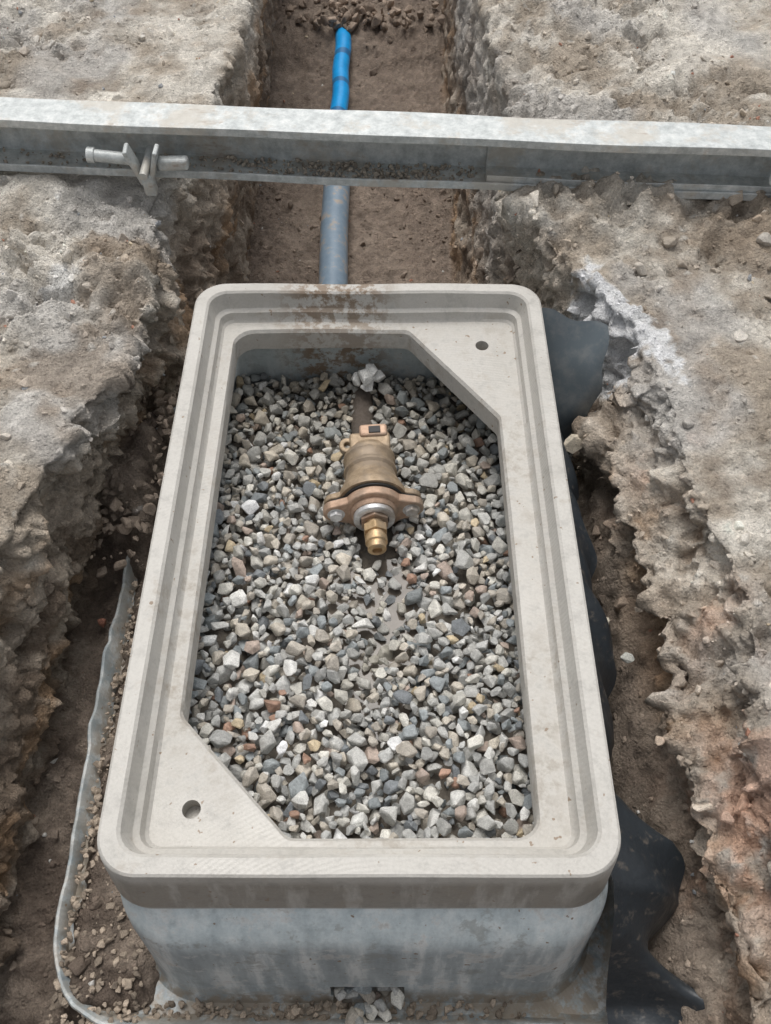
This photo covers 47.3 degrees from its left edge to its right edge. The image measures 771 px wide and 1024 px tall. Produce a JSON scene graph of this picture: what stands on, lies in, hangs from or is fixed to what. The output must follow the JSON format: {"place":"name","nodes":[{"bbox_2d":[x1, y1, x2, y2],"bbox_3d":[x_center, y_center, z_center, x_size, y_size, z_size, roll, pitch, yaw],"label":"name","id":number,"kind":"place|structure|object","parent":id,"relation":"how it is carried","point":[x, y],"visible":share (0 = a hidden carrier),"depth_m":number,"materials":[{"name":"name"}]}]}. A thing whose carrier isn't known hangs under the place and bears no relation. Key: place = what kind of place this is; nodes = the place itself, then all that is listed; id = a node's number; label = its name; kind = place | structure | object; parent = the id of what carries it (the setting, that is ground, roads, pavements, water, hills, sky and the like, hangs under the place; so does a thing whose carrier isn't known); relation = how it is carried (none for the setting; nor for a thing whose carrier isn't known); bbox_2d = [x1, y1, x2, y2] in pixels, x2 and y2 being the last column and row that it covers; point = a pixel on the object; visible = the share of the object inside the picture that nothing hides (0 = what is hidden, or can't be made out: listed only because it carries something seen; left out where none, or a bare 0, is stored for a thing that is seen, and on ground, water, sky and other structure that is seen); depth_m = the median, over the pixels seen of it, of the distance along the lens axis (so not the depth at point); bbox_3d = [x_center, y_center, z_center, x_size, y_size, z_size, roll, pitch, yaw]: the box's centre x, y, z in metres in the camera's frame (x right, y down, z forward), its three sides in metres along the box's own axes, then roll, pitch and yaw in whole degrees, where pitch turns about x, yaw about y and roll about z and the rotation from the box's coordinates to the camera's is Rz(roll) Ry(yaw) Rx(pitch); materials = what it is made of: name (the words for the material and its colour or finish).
{"place":"outdoors","nodes":[
{"label":"outdoors","id":0,"kind":"place"},
{"bbox_2d":[326,560,433,739],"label":"puddle water","id":1,"kind":"structure","parent":0,"point":[362,670],"depth_m":1.38,"materials":[{"name":"liquid"}]},
{"bbox_2d":[0,0,770,1023],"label":"ground","id":2,"kind":"structure","parent":0,"point":[38,534],"depth_m":1.60,"materials":[{"name":"soil"}]},
{"bbox_2d":[319,185,349,283],"bbox_3d":[-0.152,-0.689,2.552,0.087,0.084,1.369,0,55,0],"label":"grey duct pipe","id":3,"kind":"object","parent":2,"relation":"on","point":[333,262],"visible":0.36,"depth_m":2.60,"materials":[{"name":"grey plastic"}]},
{"bbox_2d":[53,283,620,1023],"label":"water meter chamber","id":4,"kind":"object","parent":2,"relation":"on","point":[225,885],"visible":0.89,"depth_m":1.18,"materials":[{"name":"grey concrete"}]},
{"bbox_2d":[188,370,533,838],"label":"gravel","id":5,"kind":"structure","parent":4,"relation":"in","point":[298,750],"depth_m":1.35,"materials":[{"name":"grey gravel"}]},
{"bbox_2d":[350,377,373,433],"bbox_3d":[-0.041,-0.174,1.631,0.047,0.071,0.237,-3,55,-2],"label":"supply pipe","id":6,"kind":"object","parent":5,"relation":"on","point":[361,412],"visible":0.33,"depth_m":1.63,"materials":[{"name":"brown"}]},
{"bbox_2d":[352,365,386,393],"bbox_3d":[-0.034,-0.253,1.638,0.057,0.041,0.054,30,60,19],"label":"concrete lump","id":7,"kind":"object","parent":5,"relation":"on","point":[370,376],"visible":1,"depth_m":1.63,"materials":[{"name":"grey concrete"}]},
{"bbox_2d":[323,424,423,554],"bbox_3d":[-0.022,-0.033,1.475,0.166,0.116,0.240,-4,52,-3],"label":"brass water valve","id":8,"kind":"object","parent":5,"relation":"on","point":[374,499],"visible":1,"depth_m":1.44,"materials":[{"name":"gold metal"}]},
{"bbox_2d":[330,27,350,109],"bbox_3d":[-0.160,-1.529,3.177,0.066,0.113,0.965,0,55,0],"label":"blue water pipe","id":9,"kind":"object","parent":2,"relation":"on","point":[340,80],"visible":0.61,"depth_m":3.15,"materials":[{"name":"blue plastic"}]},
{"bbox_2d":[0,97,770,200],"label":"channel","id":10,"kind":"object","parent":2,"relation":"on","point":[74,129],"visible":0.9,"depth_m":1.69,"materials":[{"name":"metal"}]},
{"bbox_2d":[85,143,189,195],"bbox_3d":[-0.477,-0.672,1.717,0.194,0.106,0.081,2,55,1],"label":"steel clamp","id":11,"kind":"object","parent":10,"relation":"attached to","point":[145,175],"visible":1,"depth_m":1.69,"materials":[{"name":"silver metal"}]},
{"bbox_2d":[2,147,479,180],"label":"soil crumbs","id":12,"kind":"object","parent":10,"relation":"on","point":[373,171],"visible":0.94,"depth_m":1.76,"materials":[{"name":"soil"}]},
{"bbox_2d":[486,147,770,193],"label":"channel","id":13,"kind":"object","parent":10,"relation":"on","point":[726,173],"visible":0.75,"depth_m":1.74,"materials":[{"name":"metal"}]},
{"bbox_2d":[0,0,770,1023],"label":"loose rubble","id":14,"kind":"object","parent":2,"relation":"on","point":[380,1006],"visible":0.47,"depth_m":1.51,"materials":[{"name":"soil"}]},
{"bbox_2d":[542,308,704,1023],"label":"black membrane sheet","id":15,"kind":"object","parent":2,"relation":"on","point":[644,986],"visible":0.62,"depth_m":1.20,"materials":[{"name":"plastic"}]}
]}

